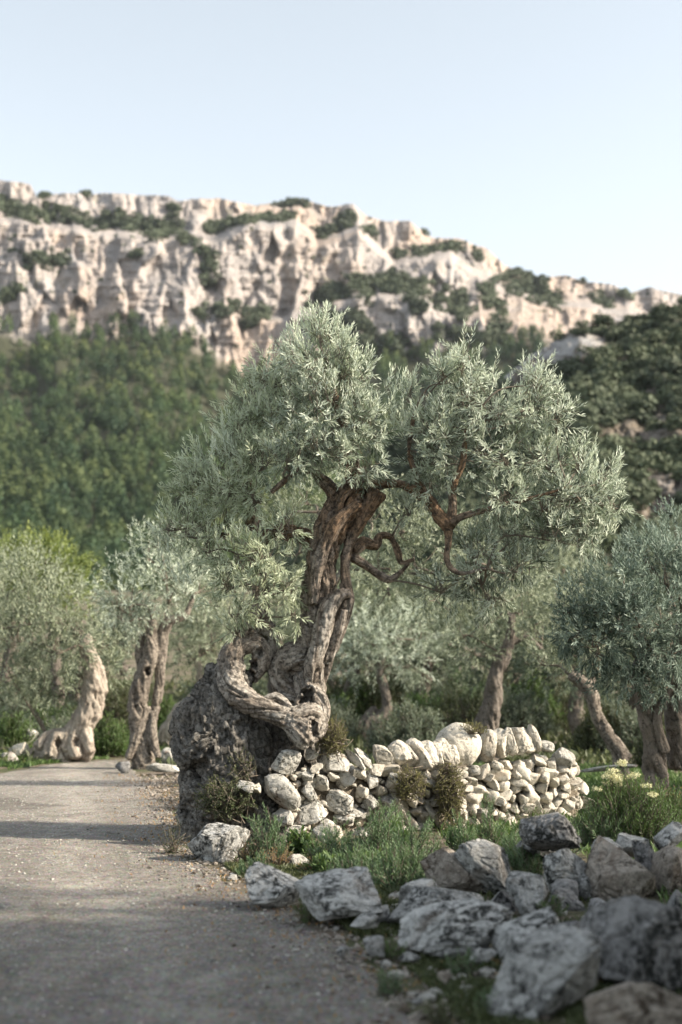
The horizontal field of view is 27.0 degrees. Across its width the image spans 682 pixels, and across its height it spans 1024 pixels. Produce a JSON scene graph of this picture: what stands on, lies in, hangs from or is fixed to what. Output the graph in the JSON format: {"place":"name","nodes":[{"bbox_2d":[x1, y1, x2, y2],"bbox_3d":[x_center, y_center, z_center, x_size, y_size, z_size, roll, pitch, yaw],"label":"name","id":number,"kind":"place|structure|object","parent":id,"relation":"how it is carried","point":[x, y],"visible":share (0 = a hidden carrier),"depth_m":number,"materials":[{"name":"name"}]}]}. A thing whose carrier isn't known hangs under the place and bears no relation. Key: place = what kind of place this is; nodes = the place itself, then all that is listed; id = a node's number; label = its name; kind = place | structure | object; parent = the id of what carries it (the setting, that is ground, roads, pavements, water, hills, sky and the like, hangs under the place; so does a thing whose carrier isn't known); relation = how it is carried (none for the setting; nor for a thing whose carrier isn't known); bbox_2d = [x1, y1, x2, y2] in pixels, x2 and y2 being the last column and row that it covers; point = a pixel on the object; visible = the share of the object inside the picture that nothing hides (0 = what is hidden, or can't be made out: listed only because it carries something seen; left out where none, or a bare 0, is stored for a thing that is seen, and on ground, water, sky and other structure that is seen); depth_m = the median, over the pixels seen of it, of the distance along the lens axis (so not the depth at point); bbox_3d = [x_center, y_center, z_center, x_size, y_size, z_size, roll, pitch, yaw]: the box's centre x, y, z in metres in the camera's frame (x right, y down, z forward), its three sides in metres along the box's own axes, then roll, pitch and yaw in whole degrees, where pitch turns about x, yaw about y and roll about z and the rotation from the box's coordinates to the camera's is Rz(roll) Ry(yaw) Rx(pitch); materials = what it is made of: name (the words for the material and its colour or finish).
{"place":"outdoors","nodes":[
{"label":"outdoors","id":0,"kind":"place"},
{"bbox_2d":[0,758,419,1023],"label":"gravel road","id":1,"kind":"structure","parent":0,"point":[104,974],"depth_m":8.89,"materials":[{"name":"grey gravel"}]},
{"bbox_2d":[134,773,179,824],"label":"bank rubble","id":2,"kind":"object","parent":1,"relation":"on","point":[154,793],"visible":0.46,"depth_m":20.28,"materials":[{"name":"brown stone"}]},
{"bbox_2d":[159,817,191,854],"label":"dry weed","id":3,"kind":"object","parent":1,"relation":"on","point":[172,848],"visible":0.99,"depth_m":13.03,"materials":[{"name":"brown plant"}]},
{"bbox_2d":[0,180,680,550],"bbox_3d":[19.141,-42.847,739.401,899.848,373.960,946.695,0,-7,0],"label":"mountain","id":4,"kind":"structure","parent":0,"point":[258,258],"depth_m":783.34,"materials":[{"name":"beige stone"}]},
{"bbox_2d":[0,309,561,590],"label":"pine forest","id":5,"kind":"object","parent":4,"relation":"on","point":[41,504],"visible":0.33,"depth_m":558.62,"materials":[{"name":"green plant"}]},
{"bbox_2d":[0,189,681,358],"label":"cliff scrub","id":6,"kind":"object","parent":4,"relation":"on","point":[529,283],"visible":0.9,"depth_m":801.93,"materials":[{"name":"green plant"}]},
{"bbox_2d":[0,591,681,1023],"bbox_3d":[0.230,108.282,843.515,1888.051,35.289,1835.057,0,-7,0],"label":"ground","id":7,"kind":"structure","parent":0,"point":[130,663],"depth_m":23.02,"materials":[{"name":"soil"}]},
{"bbox_2d":[0,707,36,745],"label":"shrub","id":8,"kind":"object","parent":7,"relation":"on","point":[9,727],"visible":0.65,"depth_m":28.52,"materials":[{"name":"green plant"}]},
{"bbox_2d":[0,675,55,721],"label":"shrub","id":9,"kind":"object","parent":7,"relation":"on","point":[10,703],"visible":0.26,"depth_m":33.36,"materials":[{"name":"green plant"}]},
{"bbox_2d":[0,531,73,698],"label":"olive tree","id":10,"kind":"object","parent":7,"relation":"on","point":[9,651],"visible":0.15,"depth_m":39.66,"materials":[{"name":"green plant"}]},
{"bbox_2d":[25,699,71,737],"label":"shrub","id":11,"kind":"object","parent":7,"relation":"on","point":[51,713],"visible":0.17,"depth_m":30.53,"materials":[{"name":"green plant"}]},
{"bbox_2d":[0,520,107,716],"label":"leafy tree","id":12,"kind":"object","parent":7,"relation":"on","point":[47,539],"visible":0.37,"depth_m":35.94,"materials":[{"name":"green plant"}]},
{"bbox_2d":[0,528,142,761],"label":"olive tree","id":13,"kind":"object","parent":7,"relation":"on","point":[72,739],"visible":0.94,"depth_m":27.20,"materials":[{"name":"green plant"}]},
{"bbox_2d":[21,608,135,709],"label":"olive tree","id":14,"kind":"object","parent":7,"relation":"on","point":[80,682],"visible":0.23,"depth_m":41.51,"materials":[{"name":"green plant"}]},
{"bbox_2d":[0,728,169,769],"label":"bank grass","id":15,"kind":"structure","parent":7,"relation":"on","point":[16,765],"depth_m":26.51,"materials":[{"name":"green plant"}]},
{"bbox_2d":[93,710,129,756],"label":"shrub","id":16,"kind":"object","parent":7,"relation":"on","point":[109,741],"visible":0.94,"depth_m":28.52,"materials":[{"name":"green plant"}]},
{"bbox_2d":[72,671,151,722],"bbox_3d":[-5.582,4.775,35.700,2.224,1.635,1.714,0,-7,0],"label":"shrub","id":17,"kind":"object","parent":7,"relation":"on","point":[119,708],"visible":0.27,"depth_m":35.45,"materials":[{"name":"green plant"}]},
{"bbox_2d":[79,581,172,675],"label":"olive tree","id":18,"kind":"object","parent":7,"relation":"on","point":[125,666],"visible":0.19,"depth_m":54.62,"materials":[{"name":"green plant"}]},
{"bbox_2d":[82,514,233,769],"bbox_3d":[-3.204,2.306,25.405,2.869,4.801,1.812,3,-7,-21],"label":"olive tree","id":19,"kind":"object","parent":7,"relation":"on","point":[143,749],"visible":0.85,"depth_m":25.30,"materials":[{"name":"green plant"}]},
{"bbox_2d":[157,572,246,653],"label":"olive tree","id":20,"kind":"object","parent":7,"relation":"on","point":[186,624],"visible":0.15,"depth_m":51.81,"materials":[{"name":"green plant"}]},
{"bbox_2d":[153,571,274,746],"bbox_3d":[-2.865,3.157,31.097,2.877,4.317,2.244,0,-7,0],"label":"olive tree","id":21,"kind":"object","parent":7,"relation":"on","point":[200,661],"visible":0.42,"depth_m":30.79,"materials":[{"name":"green plant"}]},
{"bbox_2d":[187,822,249,861],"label":"boulder","id":22,"kind":"object","parent":7,"relation":"on","point":[210,842],"visible":0.82,"depth_m":12.53,"materials":[{"name":"stone"}]},
{"bbox_2d":[206,569,301,693],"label":"olive tree","id":23,"kind":"object","parent":7,"relation":"on","point":[291,631],"visible":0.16,"depth_m":37.74,"materials":[{"name":"green plant"}]},
{"bbox_2d":[232,802,294,861],"bbox_3d":[-0.690,2.832,12.362,0.549,0.640,0.398,-1,-7,12],"label":"spurge plant","id":24,"kind":"object","parent":7,"relation":"on","point":[265,845],"visible":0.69,"depth_m":12.34,"materials":[{"name":"green plant"}]},
{"bbox_2d":[244,862,300,907],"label":"boulder","id":25,"kind":"object","parent":7,"relation":"on","point":[267,886],"visible":0.77,"depth_m":9.89,"materials":[{"name":"stone"}]},
{"bbox_2d":[285,825,321,854],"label":"leafy weed","id":26,"kind":"object","parent":7,"relation":"on","point":[294,838],"visible":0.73,"depth_m":12.88,"materials":[{"name":"green plant"}]},
{"bbox_2d":[297,847,346,872],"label":"leafy weed","id":27,"kind":"object","parent":7,"relation":"on","point":[319,859],"visible":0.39,"depth_m":11.67,"materials":[{"name":"green plant"}]},
{"bbox_2d":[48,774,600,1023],"bbox_3d":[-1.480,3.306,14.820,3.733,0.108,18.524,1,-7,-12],"label":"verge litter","id":28,"kind":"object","parent":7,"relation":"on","point":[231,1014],"visible":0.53,"depth_m":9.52,"materials":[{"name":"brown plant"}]},
{"bbox_2d":[0,669,663,765],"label":"grove grass","id":29,"kind":"structure","parent":7,"relation":"on","point":[588,757],"depth_m":29.79,"materials":[{"name":"green plant"}]},
{"bbox_2d":[302,813,365,861],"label":"spurge plant","id":30,"kind":"object","parent":7,"relation":"on","point":[334,842],"visible":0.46,"depth_m":12.52,"materials":[{"name":"green plant"}]},
{"bbox_2d":[294,866,383,920],"bbox_3d":[-0.002,2.494,9.313,0.536,0.318,0.564,3,-7,-23],"label":"boulder","id":31,"kind":"object","parent":7,"relation":"on","point":[337,893],"visible":0.98,"depth_m":9.17,"materials":[{"name":"stone"}]},
{"bbox_2d":[97,778,584,1023],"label":"verge gravel","id":32,"kind":"structure","parent":7,"relation":"on","point":[412,1018],"depth_m":8.64,"materials":[{"name":"grey gravel"}]},
{"bbox_2d":[328,692,365,739],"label":"shrub","id":33,"kind":"object","parent":7,"relation":"on","point":[339,711],"visible":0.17,"depth_m":33.32,"materials":[{"name":"green plant"}]},
{"bbox_2d":[275,552,434,714],"bbox_3d":[0.335,3.277,35.744,4.088,4.868,3.022,0,-7,0],"label":"olive tree","id":34,"kind":"object","parent":7,"relation":"on","point":[364,587],"visible":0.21,"depth_m":35.68,"materials":[{"name":"green plant"}]},
{"bbox_2d":[330,682,379,722],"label":"shrub","id":35,"kind":"object","parent":7,"relation":"on","point":[351,695],"visible":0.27,"depth_m":35.41,"materials":[{"name":"green plant"}]},
{"bbox_2d":[324,838,388,878],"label":"spurge plant","id":36,"kind":"object","parent":7,"relation":"on","point":[360,861],"visible":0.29,"depth_m":11.32,"materials":[{"name":"green plant"}]},
{"bbox_2d":[350,913,378,928],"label":"boulder","id":37,"kind":"object","parent":7,"relation":"on","point":[366,920],"visible":1,"depth_m":8.83,"materials":[{"name":"stone"}]},
{"bbox_2d":[363,935,384,956],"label":"stone","id":38,"kind":"object","parent":7,"relation":"on","point":[374,945],"visible":1,"depth_m":8.04,"materials":[{"name":"stone"}]},
{"bbox_2d":[346,800,403,857],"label":"spurge plant","id":39,"kind":"object","parent":7,"relation":"on","point":[375,835],"visible":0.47,"depth_m":12.31,"materials":[{"name":"green plant"}]},
{"bbox_2d":[347,671,410,729],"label":"shrub","id":40,"kind":"object","parent":7,"relation":"on","point":[378,700],"visible":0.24,"depth_m":35.46,"materials":[{"name":"green plant"}]},
{"bbox_2d":[372,934,407,962],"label":"weed tuft","id":41,"kind":"object","parent":7,"relation":"on","point":[390,957],"visible":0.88,"depth_m":8.07,"materials":[{"name":"green plant"}]},
{"bbox_2d":[374,967,409,996],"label":"weed tuft","id":42,"kind":"object","parent":7,"relation":"on","point":[391,989],"visible":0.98,"depth_m":7.20,"materials":[{"name":"green plant"}]},
{"bbox_2d":[145,296,642,841],"bbox_3d":[0.554,0.660,14.839,5.239,5.930,1.657,0,-7,0],"label":"olive tree","id":43,"kind":"object","parent":7,"relation":"on","point":[221,712],"visible":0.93,"depth_m":14.69,"materials":[{"name":"green plant"}]},
{"bbox_2d":[187,774,259,825],"bbox_3d":[-1.136,2.794,13.796,0.720,0.555,0.588,0,-7,0],"label":"shrub","id":44,"kind":"object","parent":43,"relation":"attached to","point":[226,800],"visible":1,"depth_m":13.68,"materials":[{"name":"green plant"}]},
{"bbox_2d":[220,747,260,784],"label":"creeper","id":45,"kind":"object","parent":43,"relation":"attached to","point":[245,775],"visible":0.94,"depth_m":14.00,"materials":[{"name":"green plant"}]},
{"bbox_2d":[368,836,427,889],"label":"spurge plant","id":46,"kind":"object","parent":7,"relation":"on","point":[416,870],"visible":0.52,"depth_m":10.93,"materials":[{"name":"green plant"}]},
{"bbox_2d":[328,594,468,738],"bbox_3d":[1.111,3.735,34.080,3.998,3.766,2.492,0,-7,0],"label":"olive tree","id":47,"kind":"object","parent":7,"relation":"on","point":[379,658],"visible":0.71,"depth_m":33.77,"materials":[{"name":"green plant"}]},
{"bbox_2d":[213,865,583,1007],"bbox_3d":[1.162,2.677,9.693,3.020,0.192,5.905,2,-7,-16],"label":"verge rubble","id":48,"kind":"object","parent":7,"relation":"on","point":[487,972],"visible":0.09,"depth_m":7.59,"materials":[{"name":"grey stone"}]},
{"bbox_2d":[364,695,446,750],"bbox_3d":[1.409,4.460,29.703,1.928,1.338,1.594,0,-7,0],"label":"shrub","id":49,"kind":"object","parent":7,"relation":"on","point":[412,725],"visible":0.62,"depth_m":29.47,"materials":[{"name":"green plant"}]},
{"bbox_2d":[258,454,556,631],"bbox_3d":[0.842,1.601,21.093,4.769,5.131,1.766,-1,-7,7],"label":"olive tree","id":50,"kind":"object","parent":7,"relation":"on","point":[389,571],"visible":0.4,"depth_m":21.08,"materials":[{"name":"green plant"}]},
{"bbox_2d":[236,722,594,837],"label":"dry stone wall","id":51,"kind":"structure","parent":7,"relation":"on","point":[341,790],"depth_m":15.07,"materials":[{"name":"stone"}]},
{"bbox_2d":[314,714,352,761],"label":"plant","id":52,"kind":"object","parent":51,"relation":"on","point":[333,737],"depth_m":14.35,"materials":[{"name":"green plant"}]},
{"bbox_2d":[388,764,429,803],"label":"wall plant","id":53,"kind":"object","parent":51,"relation":"on","point":[406,788],"depth_m":14.70,"materials":[{"name":"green plant"}]},
{"bbox_2d":[429,758,471,828],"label":"hanging shrub","id":54,"kind":"object","parent":51,"relation":"hanging from","point":[449,789],"visible":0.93,"depth_m":14.93,"materials":[{"name":"green plant"}]},
{"bbox_2d":[383,812,450,868],"bbox_3d":[0.658,2.819,11.947,0.626,0.631,0.576,0,-7,0],"label":"spurge plant","id":55,"kind":"object","parent":7,"relation":"on","point":[422,839],"visible":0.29,"depth_m":11.91,"materials":[{"name":"green plant"}]},
{"bbox_2d":[398,878,437,905],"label":"boulder","id":56,"kind":"object","parent":7,"relation":"on","point":[405,889],"visible":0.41,"depth_m":9.68,"materials":[{"name":"stone"}]},
{"bbox_2d":[359,585,495,702],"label":"olive tree","id":57,"kind":"object","parent":7,"relation":"on","point":[436,664],"visible":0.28,"depth_m":35.48,"materials":[{"name":"green plant"}]},
{"bbox_2d":[385,885,483,924],"bbox_3d":[0.606,2.547,9.143,0.651,0.276,0.533,0,-7,0],"label":"boulder","id":58,"kind":"object","parent":7,"relation":"on","point":[417,896],"visible":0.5,"depth_m":9.08,"materials":[{"name":"stone"}]},
{"bbox_2d":[422,998,460,1023],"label":"weed tuft","id":59,"kind":"object","parent":7,"relation":"on","point":[440,1017],"visible":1,"depth_m":6.56,"materials":[{"name":"green plant"}]},
{"bbox_2d":[420,848,483,893],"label":"boulder","id":60,"kind":"object","parent":7,"relation":"on","point":[444,867],"visible":0.72,"depth_m":10.49,"materials":[{"name":"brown stone"}]},
{"bbox_2d":[223,848,681,1023],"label":"verge grass","id":61,"kind":"structure","parent":7,"relation":"on","point":[474,1015],"depth_m":7.44,"materials":[{"name":"green plant"}]},
{"bbox_2d":[397,899,512,958],"bbox_3d":[0.632,2.421,8.212,0.642,0.327,0.460,-4,-8,34],"label":"boulder","id":62,"kind":"object","parent":7,"relation":"on","point":[443,928],"visible":0.88,"depth_m":8.10,"materials":[{"name":"stone"}]},
{"bbox_2d":[439,809,478,850],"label":"spurge plant","id":63,"kind":"object","parent":7,"relation":"on","point":[458,836],"visible":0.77,"depth_m":13.12,"materials":[{"name":"green plant"}]},
{"bbox_2d":[417,683,505,732],"bbox_3d":[2.554,4.531,31.726,2.369,1.477,1.926,0,-7,0],"label":"shrub","id":64,"kind":"object","parent":7,"relation":"on","point":[462,711],"visible":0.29,"depth_m":31.49,"materials":[{"name":"green plant"}]},
{"bbox_2d":[444,947,482,977],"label":"weed tuft","id":65,"kind":"object","parent":7,"relation":"on","point":[462,969],"visible":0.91,"depth_m":7.61,"materials":[{"name":"green plant"}]},
{"bbox_2d":[454,838,510,894],"bbox_3d":[1.053,2.651,10.591,0.477,0.443,0.493,2,-7,-19],"label":"boulder","id":66,"kind":"object","parent":7,"relation":"on","point":[485,863],"visible":0.83,"depth_m":10.39,"materials":[{"name":"stone"}]},
{"bbox_2d":[470,792,509,846],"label":"spurge plant","id":67,"kind":"object","parent":7,"relation":"on","point":[486,833],"visible":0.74,"depth_m":13.33,"materials":[{"name":"green plant"}]},
{"bbox_2d":[413,555,584,763],"bbox_3d":[3.164,2.823,27.046,3.643,4.176,2.007,0,-7,0],"label":"olive tree","id":68,"kind":"object","parent":7,"relation":"on","point":[489,715],"visible":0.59,"depth_m":26.83,"materials":[{"name":"green plant"}]},
{"bbox_2d":[446,594,575,698],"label":"olive tree","id":69,"kind":"object","parent":7,"relation":"on","point":[486,660],"visible":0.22,"depth_m":37.65,"materials":[{"name":"green plant"}]},
{"bbox_2d":[490,906,559,962],"bbox_3d":[1.062,2.396,7.982,0.391,0.322,0.459,1,-7,-12],"label":"boulder","id":70,"kind":"object","parent":7,"relation":"on","point":[504,935],"visible":0.48,"depth_m":7.95,"materials":[{"name":"stone"}]},
{"bbox_2d":[505,870,548,915],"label":"boulder","id":71,"kind":"object","parent":7,"relation":"on","point":[527,891],"visible":0.87,"depth_m":9.37,"materials":[{"name":"stone"}]},
{"bbox_2d":[503,836,552,880],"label":"spurge plant","id":72,"kind":"object","parent":7,"relation":"on","point":[529,863],"visible":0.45,"depth_m":10.93,"materials":[{"name":"green plant"}]},
{"bbox_2d":[499,687,561,736],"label":"shrub","id":73,"kind":"object","parent":7,"relation":"on","point":[519,715],"visible":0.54,"depth_m":33.41,"materials":[{"name":"green plant"}]},
{"bbox_2d":[514,840,555,858],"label":"boulder","id":74,"kind":"object","parent":7,"relation":"on","point":[529,849],"visible":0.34,"depth_m":10.94,"materials":[{"name":"stone"}]},
{"bbox_2d":[519,812,580,851],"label":"boulder","id":75,"kind":"object","parent":74,"relation":"on","point":[554,831],"visible":1,"depth_m":10.51,"materials":[{"name":"stone"}]},
{"bbox_2d":[504,668,566,727],"bbox_3d":[4.792,4.663,35.766,1.903,1.627,1.603,0,-7,0],"label":"shrub","id":76,"kind":"object","parent":7,"relation":"on","point":[552,703],"visible":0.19,"depth_m":35.38,"materials":[{"name":"green plant"}]},
{"bbox_2d":[486,924,600,1019],"bbox_3d":[0.972,2.220,6.864,0.578,0.411,0.566,0,-7,0],"label":"boulder","id":77,"kind":"object","parent":7,"relation":"on","point":[548,970],"visible":0.97,"depth_m":6.71,"materials":[{"name":"stone"}]},
{"bbox_2d":[494,533,611,691],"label":"olive tree","id":78,"kind":"object","parent":7,"relation":"on","point":[562,560],"visible":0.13,"depth_m":43.91,"materials":[{"name":"green plant"}]},
{"bbox_2d":[430,762,681,849],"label":"meadow grass","id":79,"kind":"structure","parent":7,"relation":"on","point":[675,779],"depth_m":20.33,"materials":[{"name":"green plant"}]},
{"bbox_2d":[542,848,586,892],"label":"boulder","id":80,"kind":"object","parent":7,"relation":"on","point":[564,863],"visible":0.7,"depth_m":10.03,"materials":[{"name":"stone"}]},
{"bbox_2d":[541,689,588,730],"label":"shrub","id":81,"kind":"object","parent":7,"relation":"on","point":[566,713],"visible":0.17,"depth_m":35.37,"materials":[{"name":"green plant"}]},
{"bbox_2d":[548,885,585,910],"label":"boulder","id":82,"kind":"object","parent":7,"relation":"on","point":[567,893],"visible":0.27,"depth_m":9.58,"materials":[{"name":"stone"}]},
{"bbox_2d":[520,610,632,782],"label":"olive tree","id":83,"kind":"object","parent":7,"relation":"on","point":[616,747],"visible":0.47,"depth_m":21.74,"materials":[{"name":"brown plant"}]},
{"bbox_2d":[505,569,665,743],"bbox_3d":[5.440,3.259,31.762,3.728,4.144,2.666,0,-7,0],"label":"olive tree","id":84,"kind":"object","parent":7,"relation":"on","point":[575,701],"visible":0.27,"depth_m":31.61,"materials":[{"name":"green plant"}]},
{"bbox_2d":[569,697,634,753],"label":"shrub","id":85,"kind":"object","parent":7,"relation":"on","point":[584,730],"visible":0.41,"depth_m":29.50,"materials":[{"name":"green plant"}]},
{"bbox_2d":[568,798,639,846],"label":"shrub","id":86,"kind":"object","parent":7,"relation":"on","point":[592,834],"visible":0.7,"depth_m":13.49,"materials":[{"name":"green plant"}]},
{"bbox_2d":[538,495,681,800],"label":"olive tree","id":87,"kind":"object","parent":7,"relation":"on","point":[660,749],"visible":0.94,"depth_m":16.77,"materials":[{"name":"green plant"}]},
{"bbox_2d":[578,694,642,753],"bbox_3d":[6.045,4.445,29.707,1.925,1.320,1.963,-5,-8,36],"label":"shrub","id":88,"kind":"object","parent":7,"relation":"on","point":[633,727],"visible":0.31,"depth_m":29.31,"materials":[{"name":"green plant"}]},
{"bbox_2d":[561,564,678,715],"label":"olive tree","id":89,"kind":"object","parent":7,"relation":"on","point":[632,702],"visible":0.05,"depth_m":33.63,"materials":[{"name":"green plant"}]},
{"bbox_2d":[584,835,656,900],"bbox_3d":[1.967,2.587,10.087,0.520,0.563,0.562,0,-7,0],"label":"boulder","id":90,"kind":"object","parent":7,"relation":"on","point":[611,870],"visible":0.74,"depth_m":9.88,"materials":[{"name":"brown stone"}]},
{"bbox_2d":[572,759,681,845],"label":"flowering bush","id":91,"kind":"object","parent":7,"relation":"on","point":[649,820],"visible":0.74,"depth_m":13.61,"materials":[{"name":"green plant"}]},
{"bbox_2d":[580,895,681,992],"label":"boulder","id":92,"kind":"object","parent":7,"relation":"on","point":[640,939],"visible":0.78,"depth_m":7.10,"materials":[{"name":"stone"}]},
{"bbox_2d":[583,982,681,1023],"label":"boulder","id":93,"kind":"object","parent":7,"relation":"on","point":[636,1003],"visible":1,"depth_m":6.07,"materials":[{"name":"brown stone"}]},
{"bbox_2d":[616,832,652,856],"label":"boulder","id":94,"kind":"object","parent":7,"relation":"on","point":[624,841],"visible":0.56,"depth_m":10.76,"materials":[{"name":"stone"}]},
{"bbox_2d":[632,840,654,870],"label":"stone","id":95,"kind":"object","parent":7,"relation":"on","point":[643,852],"visible":0.27,"depth_m":10.30,"materials":[{"name":"stone"}]},
{"bbox_2d":[607,504,681,669],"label":"olive tree","id":96,"kind":"object","parent":7,"relation":"on","point":[649,554],"visible":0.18,"depth_m":48.02,"materials":[{"name":"green plant"}]},
{"bbox_2d":[628,712,681,770],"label":"shrub","id":97,"kind":"object","parent":7,"relation":"on","point":[638,758],"visible":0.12,"depth_m":24.63,"materials":[{"name":"green plant"}]},
{"bbox_2d":[650,845,681,896],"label":"boulder","id":98,"kind":"object","parent":7,"relation":"on","point":[666,869],"visible":0.77,"depth_m":10.02,"materials":[{"name":"grey stone"}]},
{"bbox_2d":[653,820,681,850],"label":"boulder","id":99,"kind":"object","parent":7,"relation":"on","point":[669,834],"visible":0.81,"depth_m":10.71,"materials":[{"name":"stone"}]},
{"bbox_2d":[0,0,681,294],"label":"sky","id":100,"kind":"structure","parent":0,"point":[544,136],"materials":[{"name":"blue"}]},
{"bbox_2d":[198,314,681,590],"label":"hill","id":101,"kind":"structure","parent":0,"point":[568,345],"depth_m":172.28,"materials":[{"name":"soil"}]},
{"bbox_2d":[219,295,681,623],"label":"hillside scrub","id":102,"kind":"object","parent":101,"relation":"on","point":[612,391],"visible":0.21,"depth_m":173.47,"materials":[{"name":"green plant"}]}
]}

